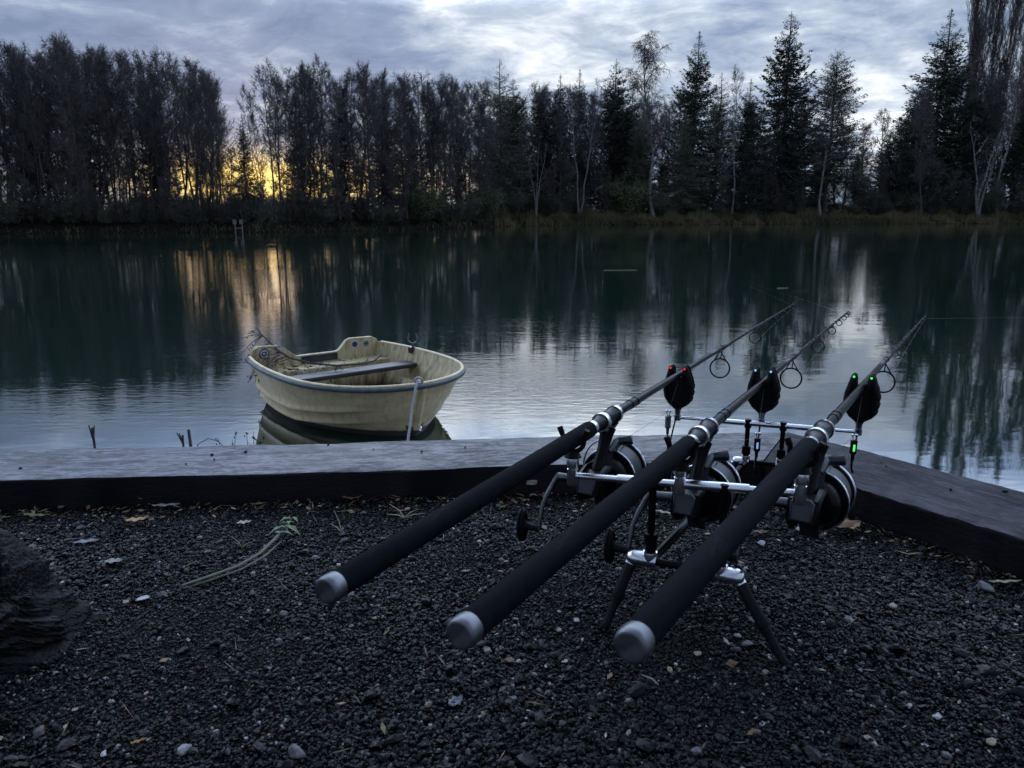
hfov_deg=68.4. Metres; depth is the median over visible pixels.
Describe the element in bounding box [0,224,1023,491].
water
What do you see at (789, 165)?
spruce tree
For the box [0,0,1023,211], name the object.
sky
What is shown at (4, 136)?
bare tree
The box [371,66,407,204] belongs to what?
alder tree
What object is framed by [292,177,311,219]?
thicket tree
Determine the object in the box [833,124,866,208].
bare tree
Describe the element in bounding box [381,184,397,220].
thicket tree
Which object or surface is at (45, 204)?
thicket tree
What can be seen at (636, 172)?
thicket tree
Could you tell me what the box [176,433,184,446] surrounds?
twig stub
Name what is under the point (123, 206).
thicket tree
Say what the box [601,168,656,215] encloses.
bush
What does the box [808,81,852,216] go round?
pale tree
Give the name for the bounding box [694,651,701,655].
stone
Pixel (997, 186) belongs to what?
thicket tree
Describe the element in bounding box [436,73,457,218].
alder tree
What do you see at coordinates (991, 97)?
bare tree
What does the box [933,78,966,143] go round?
bare tree
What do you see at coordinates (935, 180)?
thicket tree
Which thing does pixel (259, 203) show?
bush
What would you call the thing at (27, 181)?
thicket tree
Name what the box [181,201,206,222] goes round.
bush
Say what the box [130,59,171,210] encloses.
alder tree
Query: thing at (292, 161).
alder tree
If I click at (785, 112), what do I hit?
spruce tree
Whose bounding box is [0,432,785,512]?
timber beam
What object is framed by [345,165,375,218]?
thicket tree
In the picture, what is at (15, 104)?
alder tree
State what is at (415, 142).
bare tree
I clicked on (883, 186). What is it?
thicket tree
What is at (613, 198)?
bush
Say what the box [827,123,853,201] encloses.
bare tree
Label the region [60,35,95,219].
alder tree
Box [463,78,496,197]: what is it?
alder tree
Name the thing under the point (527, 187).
thicket tree
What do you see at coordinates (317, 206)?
thicket tree
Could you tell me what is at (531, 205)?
bush
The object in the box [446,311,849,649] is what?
fishing rod
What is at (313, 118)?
alder tree
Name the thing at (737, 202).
thicket tree
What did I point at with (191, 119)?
alder tree
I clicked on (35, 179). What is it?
thicket tree
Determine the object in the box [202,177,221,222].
thicket tree
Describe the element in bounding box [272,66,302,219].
alder tree
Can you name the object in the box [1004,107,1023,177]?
bare tree
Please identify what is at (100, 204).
thicket tree
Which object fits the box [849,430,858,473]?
bobbin
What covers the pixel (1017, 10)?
poplar tree
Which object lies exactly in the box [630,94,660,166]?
bare tree
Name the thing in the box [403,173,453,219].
bush
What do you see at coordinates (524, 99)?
bare tree
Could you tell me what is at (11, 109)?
bare tree
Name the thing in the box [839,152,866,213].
spruce tree
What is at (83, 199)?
bush
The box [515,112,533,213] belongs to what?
bare tree
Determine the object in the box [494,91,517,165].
bare tree
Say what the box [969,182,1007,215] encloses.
bush
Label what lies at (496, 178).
spruce tree
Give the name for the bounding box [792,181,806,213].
thicket tree
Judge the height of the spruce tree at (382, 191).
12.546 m
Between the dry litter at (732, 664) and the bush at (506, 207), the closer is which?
the dry litter at (732, 664)
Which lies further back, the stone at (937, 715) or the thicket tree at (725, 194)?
the thicket tree at (725, 194)
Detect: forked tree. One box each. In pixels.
[520,132,548,217]
[970,114,1010,216]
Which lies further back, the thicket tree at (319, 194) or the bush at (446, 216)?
the bush at (446, 216)
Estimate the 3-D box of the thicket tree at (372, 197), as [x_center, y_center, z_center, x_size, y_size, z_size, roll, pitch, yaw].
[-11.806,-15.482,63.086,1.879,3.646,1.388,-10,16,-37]
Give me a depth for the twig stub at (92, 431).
1.86 m
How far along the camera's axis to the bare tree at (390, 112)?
72.06 m
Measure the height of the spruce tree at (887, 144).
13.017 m
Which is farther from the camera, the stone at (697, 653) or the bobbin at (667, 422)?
the bobbin at (667, 422)
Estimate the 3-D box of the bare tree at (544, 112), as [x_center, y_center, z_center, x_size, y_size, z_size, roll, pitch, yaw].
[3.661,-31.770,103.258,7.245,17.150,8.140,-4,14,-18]
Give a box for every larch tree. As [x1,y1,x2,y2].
[471,60,537,210]
[620,114,659,195]
[653,109,711,215]
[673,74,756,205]
[780,48,878,213]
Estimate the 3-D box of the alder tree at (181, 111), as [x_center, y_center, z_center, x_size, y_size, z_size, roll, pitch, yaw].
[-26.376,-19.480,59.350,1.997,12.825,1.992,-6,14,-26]
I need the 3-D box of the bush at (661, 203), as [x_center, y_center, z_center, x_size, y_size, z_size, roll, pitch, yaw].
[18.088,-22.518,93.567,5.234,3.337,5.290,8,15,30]
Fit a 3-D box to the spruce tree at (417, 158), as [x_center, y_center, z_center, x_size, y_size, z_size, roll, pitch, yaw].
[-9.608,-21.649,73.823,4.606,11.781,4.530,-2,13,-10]
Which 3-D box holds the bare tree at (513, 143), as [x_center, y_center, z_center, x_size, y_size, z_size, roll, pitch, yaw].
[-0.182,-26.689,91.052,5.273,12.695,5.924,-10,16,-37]
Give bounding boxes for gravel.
[0,485,1023,767]
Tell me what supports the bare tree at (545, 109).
on the terrain at (47, 227)
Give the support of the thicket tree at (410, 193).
on the terrain at (47, 227)
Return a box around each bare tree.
[0,56,52,191]
[0,74,20,178]
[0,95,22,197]
[1,71,29,198]
[8,46,69,195]
[19,49,65,189]
[39,53,95,199]
[43,46,86,187]
[48,59,95,184]
[55,49,122,216]
[62,47,117,201]
[77,49,124,190]
[86,60,127,199]
[109,49,142,195]
[109,67,139,217]
[112,74,164,200]
[123,59,178,190]
[129,68,183,195]
[132,71,193,204]
[166,54,219,205]
[168,86,213,217]
[169,68,203,204]
[185,74,228,203]
[194,65,228,216]
[200,76,243,203]
[258,71,287,201]
[273,78,310,187]
[288,61,333,212]
[298,83,331,199]
[314,82,363,196]
[327,77,355,172]
[342,70,387,194]
[346,71,380,197]
[366,79,397,175]
[370,82,399,201]
[387,77,418,204]
[399,98,429,188]
[420,76,454,190]
[425,105,451,189]
[441,84,473,184]
[450,99,474,213]
[467,113,492,186]
[473,99,508,184]
[489,94,506,157]
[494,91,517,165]
[496,110,530,191]
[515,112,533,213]
[516,93,533,193]
[520,80,573,193]
[526,85,561,164]
[526,90,558,156]
[545,83,579,193]
[545,89,571,159]
[548,108,570,200]
[567,86,589,171]
[572,89,610,205]
[580,116,624,209]
[582,91,601,174]
[582,110,611,213]
[599,90,620,165]
[604,93,635,186]
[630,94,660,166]
[646,109,670,176]
[652,112,675,181]
[655,99,687,191]
[657,88,701,191]
[669,90,715,192]
[704,103,735,183]
[705,104,730,190]
[720,115,740,176]
[738,105,769,182]
[752,130,782,212]
[763,107,781,190]
[788,102,823,175]
[795,95,817,168]
[795,109,814,176]
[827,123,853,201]
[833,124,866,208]
[848,146,875,201]
[849,120,878,189]
[855,153,891,213]
[870,108,898,176]
[873,117,919,159]
[894,85,932,148]
[909,86,940,214]
[926,61,993,179]
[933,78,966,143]
[937,63,982,157]
[953,67,1007,187]
[969,81,1009,168]
[973,85,1010,176]
[984,69,1023,191]
[992,63,1023,188]
[993,69,1023,191]
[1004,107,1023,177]
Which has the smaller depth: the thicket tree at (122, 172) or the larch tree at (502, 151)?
the thicket tree at (122, 172)
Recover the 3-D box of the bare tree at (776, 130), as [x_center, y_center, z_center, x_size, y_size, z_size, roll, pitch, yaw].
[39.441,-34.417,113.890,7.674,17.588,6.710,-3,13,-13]
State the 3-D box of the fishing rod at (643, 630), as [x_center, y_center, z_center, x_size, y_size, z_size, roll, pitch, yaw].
[0.869,0.024,1.836,0.158,0.211,3.170,8,12,31]
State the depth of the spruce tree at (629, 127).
97.94 m
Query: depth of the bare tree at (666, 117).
103.75 m
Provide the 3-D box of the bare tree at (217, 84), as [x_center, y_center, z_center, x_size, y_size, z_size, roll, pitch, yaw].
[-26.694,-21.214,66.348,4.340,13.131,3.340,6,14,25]
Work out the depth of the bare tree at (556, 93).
102.81 m
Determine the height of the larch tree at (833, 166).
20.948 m
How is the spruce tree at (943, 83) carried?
on the terrain at (47, 227)
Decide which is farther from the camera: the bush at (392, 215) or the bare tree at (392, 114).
the bare tree at (392, 114)
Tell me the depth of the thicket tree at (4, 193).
53.64 m
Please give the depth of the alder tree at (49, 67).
56.12 m
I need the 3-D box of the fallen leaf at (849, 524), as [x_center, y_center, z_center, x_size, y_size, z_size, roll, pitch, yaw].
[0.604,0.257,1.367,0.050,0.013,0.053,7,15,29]
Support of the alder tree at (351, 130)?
on the terrain at (47, 227)
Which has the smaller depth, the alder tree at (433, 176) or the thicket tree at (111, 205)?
the thicket tree at (111, 205)
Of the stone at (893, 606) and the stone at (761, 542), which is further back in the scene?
the stone at (761, 542)
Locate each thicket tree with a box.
[0,164,12,203]
[0,173,25,220]
[4,156,29,204]
[15,152,50,218]
[16,174,40,222]
[18,173,41,218]
[38,155,76,220]
[38,191,57,222]
[91,196,107,221]
[92,166,116,207]
[94,144,137,209]
[108,194,119,221]
[113,191,134,222]
[130,178,146,219]
[134,180,151,220]
[153,169,174,222]
[161,172,189,222]
[184,185,199,216]
[193,172,208,222]
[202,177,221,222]
[218,180,244,222]
[225,167,259,222]
[245,174,275,222]
[261,181,288,221]
[277,173,306,221]
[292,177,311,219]
[304,164,331,219]
[311,173,348,221]
[311,198,322,218]
[329,160,350,216]
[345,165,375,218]
[352,190,365,220]
[360,167,386,217]
[362,178,379,220]
[376,148,404,213]
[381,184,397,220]
[397,183,407,218]
[402,181,412,218]
[436,187,449,220]
[452,177,468,214]
[458,150,488,205]
[497,150,530,213]
[516,166,540,204]
[550,153,586,213]
[576,177,593,209]
[594,171,615,213]
[619,184,629,206]
[627,154,653,211]
[654,179,667,212]
[690,161,712,211]
[707,157,738,211]
[716,144,760,213]
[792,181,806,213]
[826,168,845,208]
[836,175,857,211]
[853,180,870,212]
[873,167,888,208]
[905,169,934,210]
[922,153,951,214]
[940,165,964,210]
[971,168,988,213]
[988,173,1008,213]
[1006,167,1023,213]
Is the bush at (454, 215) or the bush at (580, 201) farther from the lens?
the bush at (580, 201)
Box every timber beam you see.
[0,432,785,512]
[763,432,1023,579]
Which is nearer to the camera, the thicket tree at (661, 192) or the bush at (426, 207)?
the bush at (426, 207)
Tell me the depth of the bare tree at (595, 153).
92.99 m
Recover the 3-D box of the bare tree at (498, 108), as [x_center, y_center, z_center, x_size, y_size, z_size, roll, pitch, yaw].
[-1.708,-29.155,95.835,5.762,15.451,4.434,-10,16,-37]
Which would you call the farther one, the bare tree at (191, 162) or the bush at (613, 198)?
the bush at (613, 198)
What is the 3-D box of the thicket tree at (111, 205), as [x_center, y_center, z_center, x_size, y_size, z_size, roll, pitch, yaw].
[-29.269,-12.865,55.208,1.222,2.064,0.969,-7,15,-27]
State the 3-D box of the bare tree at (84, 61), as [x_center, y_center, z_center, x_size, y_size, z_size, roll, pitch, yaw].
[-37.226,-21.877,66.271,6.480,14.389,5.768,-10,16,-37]
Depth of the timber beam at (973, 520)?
1.36 m
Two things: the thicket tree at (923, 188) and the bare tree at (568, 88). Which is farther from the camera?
the thicket tree at (923, 188)
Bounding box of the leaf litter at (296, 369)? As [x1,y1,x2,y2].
[276,358,368,372]
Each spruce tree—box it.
[10,68,65,220]
[55,82,118,216]
[125,89,191,219]
[275,92,326,218]
[316,108,369,220]
[358,101,405,217]
[393,103,435,217]
[441,114,474,218]
[471,137,515,216]
[494,80,544,216]
[525,84,558,194]
[533,74,585,216]
[553,69,603,211]
[568,132,599,212]
[586,59,656,212]
[594,94,661,211]
[649,157,672,214]
[655,30,731,213]
[712,79,777,218]
[728,12,842,215]
[770,141,806,203]
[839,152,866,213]
[852,130,902,213]
[853,90,955,214]
[877,8,995,212]
[924,80,1012,213]
[983,113,1023,214]
[986,167,1007,212]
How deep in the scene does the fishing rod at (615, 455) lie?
0.95 m
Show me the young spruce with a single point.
(245, 159)
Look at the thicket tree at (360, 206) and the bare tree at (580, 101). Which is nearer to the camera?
the thicket tree at (360, 206)
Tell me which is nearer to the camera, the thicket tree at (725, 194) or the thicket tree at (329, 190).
the thicket tree at (329, 190)
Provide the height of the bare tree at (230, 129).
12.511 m
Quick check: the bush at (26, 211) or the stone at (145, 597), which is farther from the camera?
the bush at (26, 211)
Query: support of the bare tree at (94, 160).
on the terrain at (47, 227)
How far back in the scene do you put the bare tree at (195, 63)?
62.90 m
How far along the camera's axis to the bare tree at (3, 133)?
65.71 m
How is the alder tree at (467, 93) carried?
on the terrain at (47, 227)
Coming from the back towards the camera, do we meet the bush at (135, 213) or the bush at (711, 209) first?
the bush at (711, 209)
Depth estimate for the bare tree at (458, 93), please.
80.41 m
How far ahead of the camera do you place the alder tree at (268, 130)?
57.35 m
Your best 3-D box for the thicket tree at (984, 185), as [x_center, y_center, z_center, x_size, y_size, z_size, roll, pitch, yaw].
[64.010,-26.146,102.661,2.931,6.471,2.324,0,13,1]
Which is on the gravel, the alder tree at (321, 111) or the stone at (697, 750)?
the stone at (697, 750)
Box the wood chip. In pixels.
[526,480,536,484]
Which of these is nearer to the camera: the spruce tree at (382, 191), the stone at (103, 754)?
the stone at (103, 754)
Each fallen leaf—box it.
[23,513,46,516]
[72,539,101,543]
[103,558,123,563]
[125,517,150,521]
[130,737,146,743]
[152,503,179,506]
[236,520,251,523]
[342,495,361,498]
[752,530,768,533]
[836,519,860,528]
[989,580,1021,582]
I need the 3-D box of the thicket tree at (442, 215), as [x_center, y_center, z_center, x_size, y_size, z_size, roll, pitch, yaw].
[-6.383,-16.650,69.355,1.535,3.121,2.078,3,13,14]
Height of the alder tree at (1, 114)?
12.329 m
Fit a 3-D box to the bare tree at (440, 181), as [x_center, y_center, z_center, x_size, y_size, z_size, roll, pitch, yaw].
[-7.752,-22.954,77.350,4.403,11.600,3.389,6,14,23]
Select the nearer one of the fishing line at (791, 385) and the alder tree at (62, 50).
the fishing line at (791, 385)
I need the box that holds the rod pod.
[557,416,854,672]
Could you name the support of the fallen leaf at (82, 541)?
on the gravel
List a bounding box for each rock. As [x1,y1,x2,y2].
[0,528,112,689]
[0,714,20,733]
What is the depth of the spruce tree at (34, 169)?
55.83 m
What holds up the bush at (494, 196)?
on the terrain at (47, 227)
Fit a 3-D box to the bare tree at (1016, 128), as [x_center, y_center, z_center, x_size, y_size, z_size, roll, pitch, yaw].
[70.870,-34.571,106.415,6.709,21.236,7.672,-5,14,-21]
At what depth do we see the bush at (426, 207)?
67.68 m
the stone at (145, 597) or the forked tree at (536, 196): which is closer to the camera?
the stone at (145, 597)
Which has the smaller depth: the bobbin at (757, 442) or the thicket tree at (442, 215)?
the bobbin at (757, 442)
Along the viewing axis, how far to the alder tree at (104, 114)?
58.20 m
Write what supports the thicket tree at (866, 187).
on the terrain at (47, 227)
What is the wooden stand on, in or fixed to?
in the water
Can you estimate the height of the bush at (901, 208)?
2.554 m
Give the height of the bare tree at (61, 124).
13.846 m
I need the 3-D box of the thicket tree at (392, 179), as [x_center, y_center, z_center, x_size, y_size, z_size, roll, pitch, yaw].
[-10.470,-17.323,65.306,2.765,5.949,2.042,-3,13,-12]
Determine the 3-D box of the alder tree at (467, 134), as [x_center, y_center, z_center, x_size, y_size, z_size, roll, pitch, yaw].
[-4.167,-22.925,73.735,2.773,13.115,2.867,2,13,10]
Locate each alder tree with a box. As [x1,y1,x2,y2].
[0,38,38,168]
[0,41,39,219]
[0,45,48,216]
[0,65,16,198]
[0,88,8,197]
[7,51,52,207]
[8,43,52,220]
[20,40,58,196]
[25,37,71,185]
[30,33,92,191]
[39,30,96,220]
[57,48,88,218]
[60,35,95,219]
[76,42,124,210]
[85,41,122,206]
[86,44,115,200]
[88,48,134,198]
[96,48,126,200]
[105,48,144,201]
[112,51,151,186]
[119,48,169,211]
[126,46,169,216]
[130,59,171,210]
[140,44,184,219]
[151,56,185,210]
[161,49,189,219]
[162,51,196,210]
[177,57,217,207]
[179,62,211,220]
[190,70,231,219]
[193,69,230,218]
[218,146,240,218]
[234,83,269,211]
[248,63,284,220]
[264,57,284,192]
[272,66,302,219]
[275,58,315,216]
[289,63,314,219]
[292,64,330,219]
[298,62,320,201]
[305,52,340,218]
[322,67,349,219]
[333,66,356,219]
[333,68,367,218]
[348,57,388,219]
[365,72,389,209]
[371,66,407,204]
[384,70,425,218]
[387,73,415,208]
[393,80,417,187]
[406,71,439,188]
[414,76,448,218]
[414,81,444,215]
[417,84,437,186]
[422,84,442,218]
[428,81,452,216]
[435,69,469,218]
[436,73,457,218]
[440,78,468,218]
[456,79,483,215]
[456,82,481,217]
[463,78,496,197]
[467,80,509,193]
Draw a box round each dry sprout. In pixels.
[231,536,251,547]
[331,511,342,531]
[388,504,424,517]
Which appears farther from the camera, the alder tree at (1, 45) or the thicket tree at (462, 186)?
the thicket tree at (462, 186)
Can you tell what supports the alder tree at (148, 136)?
on the terrain at (47, 227)
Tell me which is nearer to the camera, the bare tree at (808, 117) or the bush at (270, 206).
the bush at (270, 206)
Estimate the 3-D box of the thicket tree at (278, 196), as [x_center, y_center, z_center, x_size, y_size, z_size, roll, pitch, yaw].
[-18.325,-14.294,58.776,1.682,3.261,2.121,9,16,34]
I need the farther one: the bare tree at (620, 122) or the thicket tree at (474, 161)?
the bare tree at (620, 122)
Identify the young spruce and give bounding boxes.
[230,112,265,219]
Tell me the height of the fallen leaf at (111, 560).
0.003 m
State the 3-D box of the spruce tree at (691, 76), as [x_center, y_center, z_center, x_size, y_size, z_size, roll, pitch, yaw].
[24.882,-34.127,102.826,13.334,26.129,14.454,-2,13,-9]
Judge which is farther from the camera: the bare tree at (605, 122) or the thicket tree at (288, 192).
the bare tree at (605, 122)
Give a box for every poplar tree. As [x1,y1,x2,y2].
[958,0,1004,140]
[984,0,1023,179]
[1010,5,1023,165]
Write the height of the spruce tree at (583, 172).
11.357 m
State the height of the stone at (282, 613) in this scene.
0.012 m
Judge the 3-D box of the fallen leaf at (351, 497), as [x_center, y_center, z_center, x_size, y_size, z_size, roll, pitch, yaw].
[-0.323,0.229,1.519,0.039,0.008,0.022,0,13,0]
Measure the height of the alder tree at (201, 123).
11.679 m
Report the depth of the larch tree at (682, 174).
93.89 m
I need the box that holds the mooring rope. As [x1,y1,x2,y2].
[407,376,423,440]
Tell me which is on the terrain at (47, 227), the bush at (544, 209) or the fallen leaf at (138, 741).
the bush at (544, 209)
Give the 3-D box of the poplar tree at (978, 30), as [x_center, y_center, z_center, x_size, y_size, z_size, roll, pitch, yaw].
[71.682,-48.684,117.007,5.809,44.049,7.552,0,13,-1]
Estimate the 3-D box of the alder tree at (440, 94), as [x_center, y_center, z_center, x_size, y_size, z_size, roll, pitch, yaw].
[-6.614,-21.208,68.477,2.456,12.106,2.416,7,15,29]
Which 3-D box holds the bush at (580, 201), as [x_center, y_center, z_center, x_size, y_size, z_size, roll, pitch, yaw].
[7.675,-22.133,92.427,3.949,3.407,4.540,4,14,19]
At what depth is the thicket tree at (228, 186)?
56.47 m
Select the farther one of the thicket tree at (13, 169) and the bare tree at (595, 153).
the bare tree at (595, 153)
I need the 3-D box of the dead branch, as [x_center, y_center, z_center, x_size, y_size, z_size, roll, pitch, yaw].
[-1.685,-0.229,6.169,1.224,0.424,0.501,0,13,0]
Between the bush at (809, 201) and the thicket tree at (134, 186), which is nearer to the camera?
the thicket tree at (134, 186)
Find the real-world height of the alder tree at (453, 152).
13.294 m
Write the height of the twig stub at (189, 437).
0.246 m
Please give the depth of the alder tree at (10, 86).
54.04 m
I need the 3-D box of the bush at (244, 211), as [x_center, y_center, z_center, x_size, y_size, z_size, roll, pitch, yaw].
[-20.968,-13.344,57.734,3.027,1.955,2.852,12,17,41]
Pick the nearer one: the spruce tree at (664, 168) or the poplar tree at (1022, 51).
the spruce tree at (664, 168)
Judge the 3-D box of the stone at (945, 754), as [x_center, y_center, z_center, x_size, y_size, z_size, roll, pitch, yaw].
[0.466,0.399,0.809,0.011,0.009,0.012,0,13,0]
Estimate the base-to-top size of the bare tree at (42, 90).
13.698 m
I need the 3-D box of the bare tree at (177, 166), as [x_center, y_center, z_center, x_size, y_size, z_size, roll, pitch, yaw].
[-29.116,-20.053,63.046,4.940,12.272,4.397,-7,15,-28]
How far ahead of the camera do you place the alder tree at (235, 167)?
58.43 m
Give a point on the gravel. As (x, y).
(502, 679)
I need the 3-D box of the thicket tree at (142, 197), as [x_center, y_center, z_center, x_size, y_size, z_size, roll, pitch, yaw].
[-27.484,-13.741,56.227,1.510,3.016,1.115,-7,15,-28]
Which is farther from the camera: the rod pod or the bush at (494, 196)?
the bush at (494, 196)
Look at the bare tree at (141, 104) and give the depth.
60.83 m
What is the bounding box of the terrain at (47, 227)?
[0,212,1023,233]
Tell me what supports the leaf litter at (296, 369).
in the rowing boat
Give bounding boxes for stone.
[100,750,105,756]
[135,595,149,600]
[279,610,287,617]
[288,744,306,758]
[424,702,431,707]
[448,695,461,706]
[691,746,701,755]
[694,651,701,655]
[741,640,752,646]
[758,540,764,545]
[889,603,896,609]
[932,712,941,719]
[941,751,952,759]
[978,580,995,593]
[986,738,996,745]
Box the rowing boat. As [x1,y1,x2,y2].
[245,333,465,435]
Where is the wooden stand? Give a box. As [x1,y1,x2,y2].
[233,220,242,232]
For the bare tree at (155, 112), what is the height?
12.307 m
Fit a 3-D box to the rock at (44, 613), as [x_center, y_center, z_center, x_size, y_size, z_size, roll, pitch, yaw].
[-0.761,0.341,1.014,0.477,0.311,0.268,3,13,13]
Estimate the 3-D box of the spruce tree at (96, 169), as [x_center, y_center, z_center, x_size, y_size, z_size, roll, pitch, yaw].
[-35.319,-19.056,61.546,4.794,12.260,4.714,-2,13,-8]
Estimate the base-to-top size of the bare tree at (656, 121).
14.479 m
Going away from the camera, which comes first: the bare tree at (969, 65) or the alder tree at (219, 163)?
the alder tree at (219, 163)
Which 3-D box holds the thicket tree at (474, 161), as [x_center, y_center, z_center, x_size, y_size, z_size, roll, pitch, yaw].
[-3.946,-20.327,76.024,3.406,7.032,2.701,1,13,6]
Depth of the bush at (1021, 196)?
100.83 m
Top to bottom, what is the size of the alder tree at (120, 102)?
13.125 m
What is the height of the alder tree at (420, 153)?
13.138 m
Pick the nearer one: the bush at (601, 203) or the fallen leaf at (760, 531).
the fallen leaf at (760, 531)
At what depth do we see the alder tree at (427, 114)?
67.06 m
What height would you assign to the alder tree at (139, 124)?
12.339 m
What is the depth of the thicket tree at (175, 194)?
55.44 m
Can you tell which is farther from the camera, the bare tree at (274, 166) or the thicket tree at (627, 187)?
the thicket tree at (627, 187)
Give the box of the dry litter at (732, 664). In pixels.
[0,488,1023,767]
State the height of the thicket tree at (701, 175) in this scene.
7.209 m
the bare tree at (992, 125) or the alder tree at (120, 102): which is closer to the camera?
the alder tree at (120, 102)
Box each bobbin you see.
[665,410,676,445]
[753,420,760,474]
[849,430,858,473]
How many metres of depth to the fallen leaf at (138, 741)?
0.82 m
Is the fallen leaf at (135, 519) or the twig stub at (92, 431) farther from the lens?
the twig stub at (92, 431)
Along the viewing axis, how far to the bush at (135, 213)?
55.57 m
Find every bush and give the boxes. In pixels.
[0,195,38,223]
[4,195,41,220]
[39,194,77,220]
[47,191,101,222]
[75,184,118,220]
[96,205,114,223]
[106,197,135,222]
[121,196,154,222]
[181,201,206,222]
[211,198,239,222]
[220,200,260,222]
[221,193,272,216]
[248,207,259,221]
[256,209,272,221]
[264,192,311,212]
[272,190,324,221]
[340,191,378,220]
[386,208,403,220]
[394,198,427,220]
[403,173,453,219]
[405,193,450,220]
[433,197,456,221]
[445,200,463,219]
[453,196,481,219]
[464,180,506,218]
[464,186,505,216]
[497,195,516,211]
[515,188,546,214]
[530,189,562,216]
[558,192,587,214]
[579,203,595,214]
[593,194,612,212]
[600,180,645,212]
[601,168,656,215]
[642,190,676,215]
[659,189,693,214]
[684,184,723,213]
[706,201,728,214]
[789,194,815,214]
[805,192,833,213]
[826,201,848,212]
[843,202,863,214]
[849,189,891,215]
[894,201,914,214]
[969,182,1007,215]
[993,202,1008,213]
[1006,200,1023,215]
[1011,185,1023,210]
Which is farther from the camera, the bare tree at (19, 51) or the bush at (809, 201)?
the bush at (809, 201)
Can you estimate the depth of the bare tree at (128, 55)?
66.69 m
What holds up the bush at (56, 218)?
on the terrain at (47, 227)
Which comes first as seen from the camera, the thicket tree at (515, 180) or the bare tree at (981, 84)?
the thicket tree at (515, 180)
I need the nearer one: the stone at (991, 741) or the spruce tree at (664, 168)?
the stone at (991, 741)
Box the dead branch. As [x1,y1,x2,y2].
[241,327,381,383]
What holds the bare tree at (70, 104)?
on the terrain at (47, 227)
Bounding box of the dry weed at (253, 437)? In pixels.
[197,431,254,446]
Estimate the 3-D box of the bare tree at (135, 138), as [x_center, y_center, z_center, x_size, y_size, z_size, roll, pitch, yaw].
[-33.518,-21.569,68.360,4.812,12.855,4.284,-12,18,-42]
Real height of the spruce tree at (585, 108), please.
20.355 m
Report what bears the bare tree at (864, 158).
on the terrain at (47, 227)
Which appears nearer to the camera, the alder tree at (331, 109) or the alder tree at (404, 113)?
the alder tree at (331, 109)
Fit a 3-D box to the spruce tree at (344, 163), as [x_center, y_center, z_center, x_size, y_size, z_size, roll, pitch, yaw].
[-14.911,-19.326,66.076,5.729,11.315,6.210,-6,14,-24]
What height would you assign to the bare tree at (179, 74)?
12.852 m
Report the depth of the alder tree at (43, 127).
53.89 m
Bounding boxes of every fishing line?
[632,285,786,434]
[730,290,847,448]
[832,318,934,455]
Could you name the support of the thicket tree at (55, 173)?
on the terrain at (47, 227)
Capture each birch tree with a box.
[563,77,609,212]
[612,30,677,216]
[726,64,746,215]
[994,31,1023,213]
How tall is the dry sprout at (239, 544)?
0.023 m
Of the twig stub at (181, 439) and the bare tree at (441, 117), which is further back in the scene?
the bare tree at (441, 117)
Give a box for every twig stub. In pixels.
[88,425,95,447]
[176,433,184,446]
[187,429,192,446]
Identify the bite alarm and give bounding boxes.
[663,364,694,420]
[747,367,780,421]
[843,373,881,435]
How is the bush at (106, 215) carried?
on the terrain at (47, 227)
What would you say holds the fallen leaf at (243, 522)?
on the gravel
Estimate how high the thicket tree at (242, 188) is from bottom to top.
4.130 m
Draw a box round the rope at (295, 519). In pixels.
[181,516,299,588]
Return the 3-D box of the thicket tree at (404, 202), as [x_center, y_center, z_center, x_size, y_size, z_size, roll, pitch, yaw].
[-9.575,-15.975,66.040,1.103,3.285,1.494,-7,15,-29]
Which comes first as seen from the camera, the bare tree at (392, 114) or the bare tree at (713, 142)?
the bare tree at (392, 114)
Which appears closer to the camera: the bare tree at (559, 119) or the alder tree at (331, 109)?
the alder tree at (331, 109)
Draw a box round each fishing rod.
[315,303,796,603]
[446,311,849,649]
[613,315,927,663]
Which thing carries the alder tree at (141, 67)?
on the terrain at (47, 227)
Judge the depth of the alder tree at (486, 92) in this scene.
77.96 m
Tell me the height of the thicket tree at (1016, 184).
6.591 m
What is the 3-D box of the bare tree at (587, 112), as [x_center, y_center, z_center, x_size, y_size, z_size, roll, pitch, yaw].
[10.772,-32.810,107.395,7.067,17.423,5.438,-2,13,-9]
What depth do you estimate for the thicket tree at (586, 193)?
93.37 m
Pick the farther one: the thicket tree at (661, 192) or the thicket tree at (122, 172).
the thicket tree at (661, 192)
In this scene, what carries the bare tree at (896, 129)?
on the terrain at (47, 227)
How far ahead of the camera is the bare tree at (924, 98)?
96.32 m
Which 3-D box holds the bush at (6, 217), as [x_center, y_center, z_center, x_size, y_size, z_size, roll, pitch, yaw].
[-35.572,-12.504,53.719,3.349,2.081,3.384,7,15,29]
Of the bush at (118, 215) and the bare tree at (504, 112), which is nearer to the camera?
the bush at (118, 215)
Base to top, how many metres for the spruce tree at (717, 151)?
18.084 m
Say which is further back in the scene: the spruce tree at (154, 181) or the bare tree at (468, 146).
the bare tree at (468, 146)
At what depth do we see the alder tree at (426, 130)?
68.18 m
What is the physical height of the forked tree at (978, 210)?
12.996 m
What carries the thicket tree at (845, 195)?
on the terrain at (47, 227)
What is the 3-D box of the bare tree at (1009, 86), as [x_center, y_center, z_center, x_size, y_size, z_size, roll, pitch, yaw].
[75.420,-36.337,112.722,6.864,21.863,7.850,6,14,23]
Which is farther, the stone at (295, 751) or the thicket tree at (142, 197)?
the thicket tree at (142, 197)
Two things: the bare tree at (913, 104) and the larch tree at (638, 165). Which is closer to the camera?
the larch tree at (638, 165)

